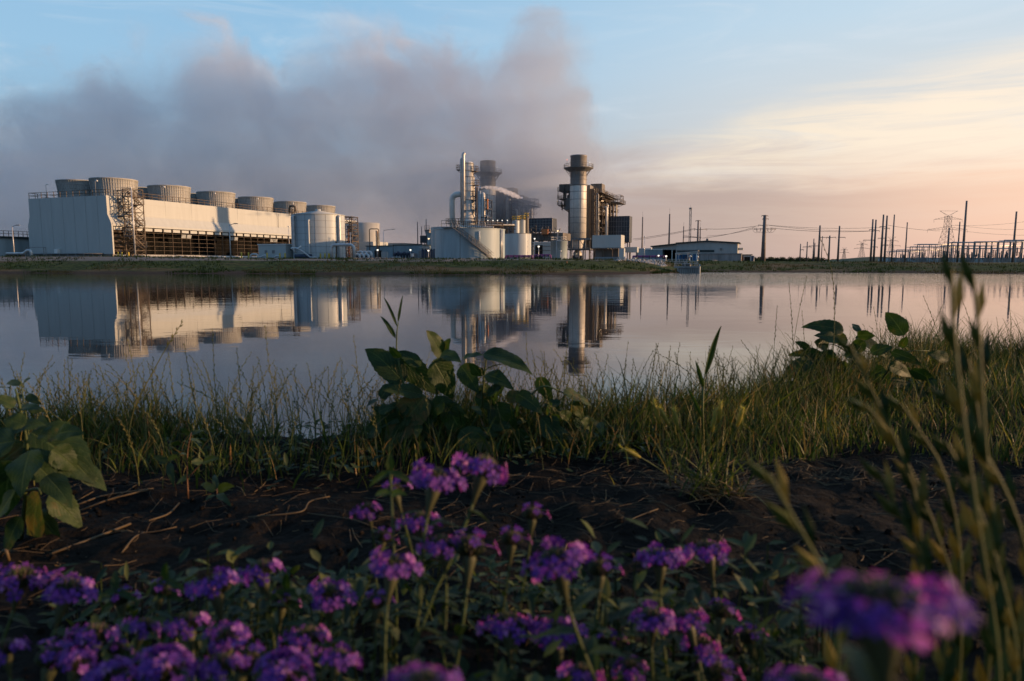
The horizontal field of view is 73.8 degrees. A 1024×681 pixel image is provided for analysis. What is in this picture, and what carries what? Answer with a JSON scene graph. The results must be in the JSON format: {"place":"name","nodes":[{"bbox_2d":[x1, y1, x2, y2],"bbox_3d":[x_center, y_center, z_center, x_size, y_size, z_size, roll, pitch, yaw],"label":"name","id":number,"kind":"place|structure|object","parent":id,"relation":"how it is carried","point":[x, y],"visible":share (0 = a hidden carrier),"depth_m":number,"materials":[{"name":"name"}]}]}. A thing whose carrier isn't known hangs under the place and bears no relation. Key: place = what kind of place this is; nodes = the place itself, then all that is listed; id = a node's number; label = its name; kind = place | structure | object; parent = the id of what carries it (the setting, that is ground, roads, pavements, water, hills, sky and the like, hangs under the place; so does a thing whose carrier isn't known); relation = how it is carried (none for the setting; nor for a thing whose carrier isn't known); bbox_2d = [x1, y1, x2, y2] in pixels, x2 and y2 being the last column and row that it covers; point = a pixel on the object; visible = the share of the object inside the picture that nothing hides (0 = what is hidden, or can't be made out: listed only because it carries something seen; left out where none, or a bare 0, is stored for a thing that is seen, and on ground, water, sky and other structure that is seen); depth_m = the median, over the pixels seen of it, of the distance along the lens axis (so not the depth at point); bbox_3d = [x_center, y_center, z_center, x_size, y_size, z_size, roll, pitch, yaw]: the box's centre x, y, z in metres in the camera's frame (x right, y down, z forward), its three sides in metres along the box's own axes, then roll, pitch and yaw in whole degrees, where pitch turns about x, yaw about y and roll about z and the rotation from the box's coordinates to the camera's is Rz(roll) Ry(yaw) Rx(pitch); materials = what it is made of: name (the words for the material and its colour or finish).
{"place":"outdoors","nodes":[
{"label":"outdoors","id":0,"kind":"place"},
{"bbox_2d":[257,244,292,258],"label":"pump house","id":1,"kind":"structure","parent":0,"point":[272,250],"depth_m":122.91,"materials":[{"name":"white"}]},
{"bbox_2d":[448,152,485,226],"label":"evaporator column","id":2,"kind":"structure","parent":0,"point":[466,194],"depth_m":160.78,"materials":[{"name":"metal"}]},
{"bbox_2d":[0,272,1023,438],"bbox_3d":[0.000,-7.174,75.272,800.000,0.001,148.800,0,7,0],"label":"water","id":3,"kind":"structure","parent":0,"point":[314,322],"depth_m":16.07,"materials":[{"name":"liquid"}]},
{"bbox_2d":[0,366,1023,680],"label":"soil","id":4,"kind":"structure","parent":0,"point":[152,552],"depth_m":1.31,"materials":[{"name":"soil"}]},
{"bbox_2d":[0,635,30,680],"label":"verbena","id":5,"kind":"object","parent":4,"relation":"on","point":[9,647],"visible":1,"depth_m":0.57,"materials":[{"name":"purple plant"}]},
{"bbox_2d":[0,561,47,641],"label":"verbena","id":6,"kind":"object","parent":4,"relation":"on","point":[17,579],"visible":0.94,"depth_m":0.63,"materials":[{"name":"purple plant"}]},
{"bbox_2d":[0,377,48,434],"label":"weed","id":7,"kind":"object","parent":4,"relation":"on","point":[31,397],"visible":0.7,"depth_m":1.64,"materials":[{"name":"green plant"}]},
{"bbox_2d":[0,388,106,551],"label":"sunflower plant","id":8,"kind":"object","parent":4,"relation":"on","point":[51,457],"visible":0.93,"depth_m":1.25,"materials":[{"name":"green plant"}]},
{"bbox_2d":[34,636,75,680],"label":"verbena","id":9,"kind":"object","parent":4,"relation":"on","point":[44,659],"visible":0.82,"depth_m":0.55,"materials":[{"name":"purple plant"}]},
{"bbox_2d":[39,567,97,650],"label":"verbena","id":10,"kind":"object","parent":4,"relation":"on","point":[64,595],"visible":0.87,"depth_m":0.62,"materials":[{"name":"purple plant"}]},
{"bbox_2d":[51,646,97,680],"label":"verbena","id":11,"kind":"object","parent":4,"relation":"on","point":[74,662],"visible":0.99,"depth_m":0.53,"materials":[{"name":"purple plant"}]},
{"bbox_2d":[64,621,120,674],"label":"verbena","id":12,"kind":"object","parent":4,"relation":"on","point":[97,635],"visible":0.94,"depth_m":0.58,"materials":[{"name":"purple plant"}]},
{"bbox_2d":[81,655,140,680],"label":"verbena","id":13,"kind":"object","parent":4,"relation":"on","point":[105,671],"visible":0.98,"depth_m":0.47,"materials":[{"name":"purple plant"}]},
{"bbox_2d":[95,571,138,667],"bbox_3d":[-0.399,0.332,0.700,0.046,0.189,0.040,-2,7,-16],"label":"leafy shoot","id":14,"kind":"object","parent":4,"relation":"on","point":[114,581],"visible":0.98,"depth_m":0.69,"materials":[{"name":"green plant"}]},
{"bbox_2d":[106,637,133,678],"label":"verbena","id":15,"kind":"object","parent":4,"relation":"on","point":[114,649],"visible":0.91,"depth_m":0.59,"materials":[{"name":"purple plant"}]},
{"bbox_2d":[109,584,141,680],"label":"verbena","id":16,"kind":"object","parent":4,"relation":"on","point":[119,601],"visible":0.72,"depth_m":0.69,"materials":[{"name":"purple plant"}]},
{"bbox_2d":[121,616,161,676],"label":"verbena","id":17,"kind":"object","parent":4,"relation":"on","point":[143,627],"visible":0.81,"depth_m":0.61,"materials":[{"name":"purple plant"}]},
{"bbox_2d":[127,578,180,680],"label":"verbena","id":18,"kind":"object","parent":4,"relation":"on","point":[157,590],"visible":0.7,"depth_m":0.69,"materials":[{"name":"purple plant"}]},
{"bbox_2d":[128,642,196,680],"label":"verbena","id":19,"kind":"object","parent":4,"relation":"on","point":[167,667],"visible":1,"depth_m":0.46,"materials":[{"name":"purple plant"}]},
{"bbox_2d":[146,563,188,646],"bbox_3d":[-0.353,0.322,0.693,0.070,0.206,0.024,2,7,19],"label":"leafy shoot","id":20,"kind":"object","parent":4,"relation":"on","point":[176,584],"visible":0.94,"depth_m":0.69,"materials":[{"name":"green plant"}]},
{"bbox_2d":[158,611,213,680],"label":"verbena","id":21,"kind":"object","parent":4,"relation":"on","point":[187,625],"visible":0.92,"depth_m":0.59,"materials":[{"name":"purple plant"}]},
{"bbox_2d":[153,427,234,505],"bbox_3d":[-0.671,0.268,1.427,0.128,0.163,0.192,-4,8,-34],"label":"nettle","id":22,"kind":"object","parent":4,"relation":"on","point":[221,488],"visible":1,"depth_m":1.45,"materials":[{"name":"green plant"}]},
{"bbox_2d":[188,651,246,680],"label":"verbena","id":23,"kind":"object","parent":4,"relation":"on","point":[218,666],"visible":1,"depth_m":0.48,"materials":[{"name":"purple plant"}]},
{"bbox_2d":[184,566,264,671],"bbox_3d":[-0.232,0.432,0.623,0.078,0.451,0.071,-10,-3,1],"label":"verbena","id":24,"kind":"object","parent":4,"relation":"on","point":[216,587],"visible":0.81,"depth_m":0.62,"materials":[{"name":"purple plant"}]},
{"bbox_2d":[202,619,251,680],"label":"verbena","id":25,"kind":"object","parent":4,"relation":"on","point":[224,638],"visible":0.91,"depth_m":0.55,"materials":[{"name":"purple plant"}]},
{"bbox_2d":[230,640,275,680],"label":"verbena","id":26,"kind":"object","parent":4,"relation":"on","point":[248,655],"visible":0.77,"depth_m":0.53,"materials":[{"name":"purple plant"}]},
{"bbox_2d":[233,557,287,674],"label":"verbena","id":27,"kind":"object","parent":4,"relation":"on","point":[260,571],"visible":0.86,"depth_m":0.67,"materials":[{"name":"purple plant"}]},
{"bbox_2d":[256,591,301,680],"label":"verbena","id":28,"kind":"object","parent":4,"relation":"on","point":[281,610],"visible":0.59,"depth_m":0.69,"materials":[{"name":"green plant"}]},
{"bbox_2d":[253,646,314,680],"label":"verbena","id":29,"kind":"object","parent":4,"relation":"on","point":[288,669],"visible":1,"depth_m":0.47,"materials":[{"name":"purple plant"}]},
{"bbox_2d":[266,572,309,655],"bbox_3d":[-0.227,0.324,0.697,0.044,0.191,0.018,1,7,7],"label":"leafy shoot","id":30,"kind":"object","parent":4,"relation":"on","point":[285,584],"visible":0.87,"depth_m":0.69,"materials":[{"name":"green plant"}]},
{"bbox_2d":[277,624,331,680],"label":"verbena","id":31,"kind":"object","parent":4,"relation":"on","point":[307,637],"visible":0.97,"depth_m":0.57,"materials":[{"name":"purple plant"}]},
{"bbox_2d":[306,576,357,680],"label":"verbena","id":32,"kind":"object","parent":4,"relation":"on","point":[329,597],"visible":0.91,"depth_m":0.63,"materials":[{"name":"purple plant"}]},
{"bbox_2d":[315,641,362,680],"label":"verbena","id":33,"kind":"object","parent":4,"relation":"on","point":[337,660],"visible":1,"depth_m":0.53,"materials":[{"name":"purple plant"}]},
{"bbox_2d":[332,526,398,667],"bbox_3d":[-0.176,0.336,0.712,0.045,0.288,0.047,16,-7,-2],"label":"verbena","id":34,"kind":"object","parent":4,"relation":"on","point":[383,537],"visible":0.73,"depth_m":0.72,"materials":[{"name":"green plant"}]},
{"bbox_2d":[350,501,394,677],"bbox_3d":[-0.131,0.311,0.746,0.042,0.285,0.045,-12,8,1],"label":"verbena","id":35,"kind":"object","parent":4,"relation":"on","point":[366,510],"visible":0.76,"depth_m":0.73,"materials":[{"name":"purple plant"}]},
{"bbox_2d":[361,588,397,680],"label":"verbena","id":36,"kind":"object","parent":4,"relation":"on","point":[375,603],"visible":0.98,"depth_m":0.63,"materials":[{"name":"purple plant"}]},
{"bbox_2d":[369,453,411,680],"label":"leafy shoot","id":37,"kind":"object","parent":4,"relation":"on","point":[390,466],"visible":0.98,"depth_m":0.68,"materials":[{"name":"green plant"}]},
{"bbox_2d":[368,546,423,680],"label":"verbena","id":38,"kind":"object","parent":4,"relation":"on","point":[392,567],"visible":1,"depth_m":0.57,"materials":[{"name":"purple plant"}]},
{"bbox_2d":[382,477,447,665],"bbox_3d":[-0.084,0.304,0.744,0.052,0.330,0.053,-17,8,2],"label":"verbena","id":39,"kind":"object","parent":4,"relation":"on","point":[397,502],"visible":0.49,"depth_m":0.73,"materials":[{"name":"purple plant"}]},
{"bbox_2d":[392,510,441,670],"bbox_3d":[-0.082,0.364,0.682,0.057,0.386,0.061,-5,-1,1],"label":"verbena","id":40,"kind":"object","parent":4,"relation":"on","point":[416,520],"visible":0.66,"depth_m":0.68,"materials":[{"name":"purple plant"}]},
{"bbox_2d":[383,661,462,680],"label":"verbena","id":41,"kind":"object","parent":4,"relation":"on","point":[432,674],"visible":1,"depth_m":0.30,"materials":[{"name":"purple plant"}]},
{"bbox_2d":[379,457,467,674],"bbox_3d":[-0.099,0.334,0.582,0.077,0.461,0.063,12,-11,-1],"label":"verbena","id":42,"kind":"object","parent":4,"relation":"on","point":[435,481],"visible":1,"depth_m":0.60,"materials":[{"name":"purple plant"}]},
{"bbox_2d":[416,533,464,680],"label":"verbena","id":43,"kind":"object","parent":4,"relation":"on","point":[440,545],"visible":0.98,"depth_m":0.60,"materials":[{"name":"purple plant"}]},
{"bbox_2d":[392,451,507,679],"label":"verbena","id":44,"kind":"object","parent":4,"relation":"on","point":[482,468],"visible":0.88,"depth_m":0.62,"materials":[{"name":"purple plant"}]},
{"bbox_2d":[439,527,500,679],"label":"verbena","id":45,"kind":"object","parent":4,"relation":"on","point":[470,549],"visible":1,"depth_m":0.59,"materials":[{"name":"purple plant"}]},
{"bbox_2d":[365,330,607,457],"bbox_3d":[-0.055,0.169,1.831,0.687,0.398,0.194,0,7,0],"label":"sunflower plant","id":46,"kind":"object","parent":4,"relation":"on","point":[410,367],"visible":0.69,"depth_m":1.81,"materials":[{"name":"green plant"}]},
{"bbox_2d":[474,524,531,680],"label":"verbena","id":47,"kind":"object","parent":4,"relation":"on","point":[511,540],"visible":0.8,"depth_m":0.64,"materials":[{"name":"purple plant"}]},
{"bbox_2d":[476,610,534,674],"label":"verbena","id":48,"kind":"object","parent":4,"relation":"on","point":[506,626],"visible":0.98,"depth_m":0.60,"materials":[{"name":"purple plant"}]},
{"bbox_2d":[0,364,1020,680],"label":"weeds","id":49,"kind":"object","parent":4,"relation":"on","point":[236,606],"visible":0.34,"depth_m":0.77,"materials":[{"name":"green plant"}]},
{"bbox_2d":[0,302,1023,493],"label":"grass","id":50,"kind":"structure","parent":4,"relation":"on","point":[821,411],"depth_m":1.93,"materials":[{"name":"plant"}]},
{"bbox_2d":[0,404,1023,633],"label":"straw litter","id":51,"kind":"object","parent":4,"relation":"on","point":[781,462],"visible":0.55,"depth_m":1.51,"materials":[{"name":"brown plant"}]},
{"bbox_2d":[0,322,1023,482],"bbox_3d":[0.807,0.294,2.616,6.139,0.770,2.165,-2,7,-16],"label":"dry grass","id":52,"kind":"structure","parent":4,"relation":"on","point":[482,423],"depth_m":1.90,"materials":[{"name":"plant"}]},
{"bbox_2d":[0,316,1023,447],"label":"grass spikelets","id":53,"kind":"object","parent":4,"relation":"on","point":[307,393],"depth_m":1.97,"materials":[{"name":"plant"}]},
{"bbox_2d":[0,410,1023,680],"bbox_3d":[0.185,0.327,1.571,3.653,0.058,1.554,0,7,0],"label":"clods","id":54,"kind":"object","parent":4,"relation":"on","point":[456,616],"visible":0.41,"depth_m":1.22,"materials":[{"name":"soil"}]},
{"bbox_2d":[502,502,550,672],"bbox_3d":[0.007,0.315,0.666,0.048,0.309,0.050,4,-7,0],"label":"verbena","id":55,"kind":"object","parent":4,"relation":"on","point":[532,515],"visible":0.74,"depth_m":0.68,"materials":[{"name":"green plant"}]},
{"bbox_2d":[530,615,588,676],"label":"verbena","id":56,"kind":"object","parent":4,"relation":"on","point":[545,626],"visible":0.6,"depth_m":0.60,"materials":[{"name":"purple plant"}]},
{"bbox_2d":[521,536,626,680],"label":"verbena","id":57,"kind":"object","parent":4,"relation":"on","point":[556,565],"visible":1,"depth_m":0.52,"materials":[{"name":"purple plant"}]},
{"bbox_2d":[557,660,604,680],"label":"verbena","id":58,"kind":"object","parent":4,"relation":"on","point":[579,670],"visible":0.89,"depth_m":0.55,"materials":[{"name":"purple plant"}]},
{"bbox_2d":[565,552,623,676],"bbox_3d":[0.066,0.377,0.598,0.058,0.371,0.060,4,-9,0],"label":"verbena","id":59,"kind":"object","parent":4,"relation":"on","point":[601,570],"visible":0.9,"depth_m":0.62,"materials":[{"name":"purple plant"}]},
{"bbox_2d":[611,654,648,680],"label":"verbena","id":60,"kind":"object","parent":4,"relation":"on","point":[631,669],"visible":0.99,"depth_m":0.59,"materials":[{"name":"purple plant"}]},
{"bbox_2d":[618,599,676,680],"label":"verbena","id":61,"kind":"object","parent":4,"relation":"on","point":[654,620],"visible":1,"depth_m":0.59,"materials":[{"name":"purple plant"}]},
{"bbox_2d":[633,541,685,680],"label":"verbena","id":62,"kind":"object","parent":4,"relation":"on","point":[659,559],"visible":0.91,"depth_m":0.64,"materials":[{"name":"purple plant"}]},
{"bbox_2d":[664,607,709,680],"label":"verbena","id":63,"kind":"object","parent":4,"relation":"on","point":[687,620],"visible":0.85,"depth_m":0.60,"materials":[{"name":"purple plant"}]},
{"bbox_2d":[680,634,721,680],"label":"verbena","id":64,"kind":"object","parent":4,"relation":"on","point":[704,646],"visible":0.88,"depth_m":0.61,"materials":[{"name":"purple plant"}]},
{"bbox_2d":[687,325,721,449],"bbox_3d":[0.495,0.126,1.786,0.087,0.335,0.023,0,7,0],"label":"reed blade","id":65,"kind":"object","parent":4,"relation":"on","point":[712,350],"visible":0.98,"depth_m":1.78,"materials":[{"name":"green plant"}]},
{"bbox_2d":[682,538,739,664],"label":"verbena","id":66,"kind":"object","parent":4,"relation":"on","point":[706,551],"visible":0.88,"depth_m":0.66,"materials":[{"name":"purple plant"}]},
{"bbox_2d":[694,597,741,680],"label":"verbena","id":67,"kind":"object","parent":4,"relation":"on","point":[718,609],"visible":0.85,"depth_m":0.65,"materials":[{"name":"purple plant"}]},
{"bbox_2d":[698,653,744,680],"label":"verbena","id":68,"kind":"object","parent":4,"relation":"on","point":[716,671],"visible":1,"depth_m":0.53,"materials":[{"name":"purple plant"}]},
{"bbox_2d":[618,397,830,510],"bbox_3d":[0.435,0.233,1.444,0.452,0.247,0.345,0,7,0],"label":"foxtail clump","id":69,"kind":"object","parent":4,"relation":"on","point":[705,485],"visible":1,"depth_m":1.46,"materials":[{"name":"green plant"}]},
{"bbox_2d":[734,622,775,680],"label":"verbena","id":70,"kind":"object","parent":4,"relation":"on","point":[744,636],"visible":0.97,"depth_m":0.67,"materials":[{"name":"purple plant"}]},
{"bbox_2d":[744,457,848,680],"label":"rye grass","id":71,"kind":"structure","parent":4,"relation":"on","point":[831,656],"depth_m":0.35,"materials":[{"name":"plant"}]},
{"bbox_2d":[763,662,846,680],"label":"verbena","id":72,"kind":"object","parent":4,"relation":"on","point":[794,674],"visible":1,"depth_m":0.30,"materials":[{"name":"purple plant"}]},
{"bbox_2d":[783,312,948,397],"bbox_3d":[1.274,0.102,2.481,0.663,0.413,0.157,0,7,-4],"label":"sunflower plant","id":73,"kind":"object","parent":4,"relation":"on","point":[897,324],"visible":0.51,"depth_m":2.45,"materials":[{"name":"green plant"}]},
{"bbox_2d":[783,567,981,680],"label":"verbena","id":74,"kind":"object","parent":4,"relation":"on","point":[880,614],"visible":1,"depth_m":0.19,"materials":[{"name":"purple plant"}]},
{"bbox_2d":[834,334,931,680],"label":"rye grass","id":75,"kind":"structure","parent":4,"relation":"on","point":[919,495],"depth_m":0.43,"materials":[{"name":"plant"}]},
{"bbox_2d":[859,457,955,680],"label":"rye grass","id":76,"kind":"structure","parent":4,"relation":"on","point":[945,665],"depth_m":0.42,"materials":[{"name":"plant"}]},
{"bbox_2d":[843,397,971,680],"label":"rye grass","id":77,"kind":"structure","parent":4,"relation":"on","point":[963,641],"depth_m":0.46,"materials":[{"name":"plant"}]},
{"bbox_2d":[886,395,971,675],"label":"rye grass","id":78,"kind":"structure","parent":4,"relation":"on","point":[964,561],"depth_m":0.47,"materials":[{"name":"plant"}]},
{"bbox_2d":[940,249,1009,680],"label":"rye grass","id":79,"kind":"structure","parent":4,"relation":"on","point":[996,604],"depth_m":0.37,"materials":[{"name":"plant"}]},
{"bbox_2d":[926,385,1023,680],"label":"rye grass","id":80,"kind":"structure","parent":4,"relation":"on","point":[1008,488],"depth_m":0.41,"materials":[{"name":"plant"}]},
{"bbox_2d":[929,429,1023,680],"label":"rye grass","id":81,"kind":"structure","parent":4,"relation":"on","point":[1016,638],"depth_m":0.40,"materials":[{"name":"plant"}]},
{"bbox_2d":[957,342,1004,680],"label":"rye grass","id":82,"kind":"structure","parent":4,"relation":"on","point":[980,674],"depth_m":0.44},
{"bbox_2d":[960,251,1016,680],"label":"rye grass","id":83,"kind":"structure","parent":4,"relation":"on","point":[976,388],"depth_m":0.41,"materials":[{"name":"plant"}]},
{"bbox_2d":[0,254,1023,274],"bbox_3d":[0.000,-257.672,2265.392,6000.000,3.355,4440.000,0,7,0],"label":"ground","id":84,"kind":"structure","parent":0,"point":[79,265],"depth_m":93.94,"materials":[{"name":"plant"}]},
{"bbox_2d":[0,230,34,256],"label":"settling tank","id":85,"kind":"object","parent":84,"relation":"on","point":[21,244],"visible":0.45,"depth_m":144.88,"materials":[{"name":"metal"}]},
{"bbox_2d":[116,187,146,255],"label":"stair tower","id":86,"kind":"structure","parent":84,"relation":"on","point":[129,215],"depth_m":135.88,"materials":[{"name":"grey metal"}]},
{"bbox_2d":[28,177,355,257],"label":"cooling tower","id":87,"kind":"structure","parent":84,"relation":"on","point":[76,217],"depth_m":147.72,"materials":[{"name":"white"}]},
{"bbox_2d":[288,205,345,258],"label":"storage tank","id":88,"kind":"object","parent":84,"relation":"on","point":[316,232],"visible":0.93,"depth_m":120.65,"materials":[{"name":"metal"}]},
{"bbox_2d":[345,216,358,256],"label":"scaffold","id":89,"kind":"object","parent":84,"relation":"on","point":[350,235],"visible":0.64,"depth_m":137.62,"materials":[{"name":"grey metal"}]},
{"bbox_2d":[345,222,387,257],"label":"storage tank","id":90,"kind":"object","parent":84,"relation":"on","point":[363,229],"visible":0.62,"depth_m":208.79,"materials":[{"name":"white"}]},
{"bbox_2d":[434,220,504,258],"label":"round tank","id":91,"kind":"object","parent":84,"relation":"on","point":[469,241],"visible":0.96,"depth_m":117.22,"materials":[{"name":"metal"}]},
{"bbox_2d":[474,187,491,222],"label":"crystalliser skid","id":92,"kind":"object","parent":84,"relation":"on","point":[479,208],"visible":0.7,"depth_m":158.91,"materials":[{"name":"silver metal"}]},
{"bbox_2d":[474,160,541,241],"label":"boiler house","id":93,"kind":"structure","parent":84,"relation":"on","point":[508,203],"depth_m":246.32,"materials":[{"name":"metal"}]},
{"bbox_2d":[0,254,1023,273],"bbox_3d":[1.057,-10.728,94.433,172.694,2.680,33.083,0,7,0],"label":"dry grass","id":94,"kind":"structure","parent":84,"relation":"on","point":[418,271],"depth_m":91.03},
{"bbox_2d":[505,233,530,258],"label":"round tank","id":95,"kind":"object","parent":84,"relation":"on","point":[517,243],"visible":0.81,"depth_m":138.25,"materials":[{"name":"metal"}]},
{"bbox_2d":[529,218,556,254],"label":"inlet filter house","id":96,"kind":"structure","parent":84,"relation":"on","point":[540,223],"depth_m":217.06,"materials":[{"name":"grey metal"}]},
{"bbox_2d":[530,225,570,254],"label":"turbine enclosure","id":97,"kind":"object","parent":84,"relation":"on","point":[544,235],"visible":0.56,"depth_m":212.76,"materials":[{"name":"grey metal"}]},
{"bbox_2d":[557,154,625,259],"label":"boiler house","id":98,"kind":"structure","parent":84,"relation":"on","point":[590,209],"depth_m":232.19,"materials":[{"name":"metal"}]},
{"bbox_2d":[592,235,624,257],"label":"raised enclosure","id":99,"kind":"object","parent":84,"relation":"on","point":[606,245],"visible":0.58,"depth_m":183.90,"materials":[{"name":"white"}]},
{"bbox_2d":[608,216,631,257],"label":"inlet filter house","id":100,"kind":"structure","parent":84,"relation":"on","point":[619,225],"depth_m":241.69,"materials":[{"name":"grey metal"}]},
{"bbox_2d":[650,239,742,260],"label":"workshop","id":101,"kind":"structure","parent":84,"relation":"on","point":[706,246],"depth_m":198.95,"materials":[{"name":"grey metal"}]},
{"bbox_2d":[697,253,742,260],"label":"lean to","id":102,"kind":"object","parent":84,"relation":"on","point":[722,256],"visible":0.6,"depth_m":190.41,"materials":[{"name":"metal"}]},
{"bbox_2d":[969,241,1023,261],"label":"gantry","id":103,"kind":"object","parent":84,"relation":"on","point":[985,250],"visible":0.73,"depth_m":233.94,"materials":[{"name":"grey metal"}]},
{"bbox_2d":[0,0,1023,259],"label":"sky","id":104,"kind":"structure","parent":0,"point":[830,114],"materials":[{"name":"blue"}]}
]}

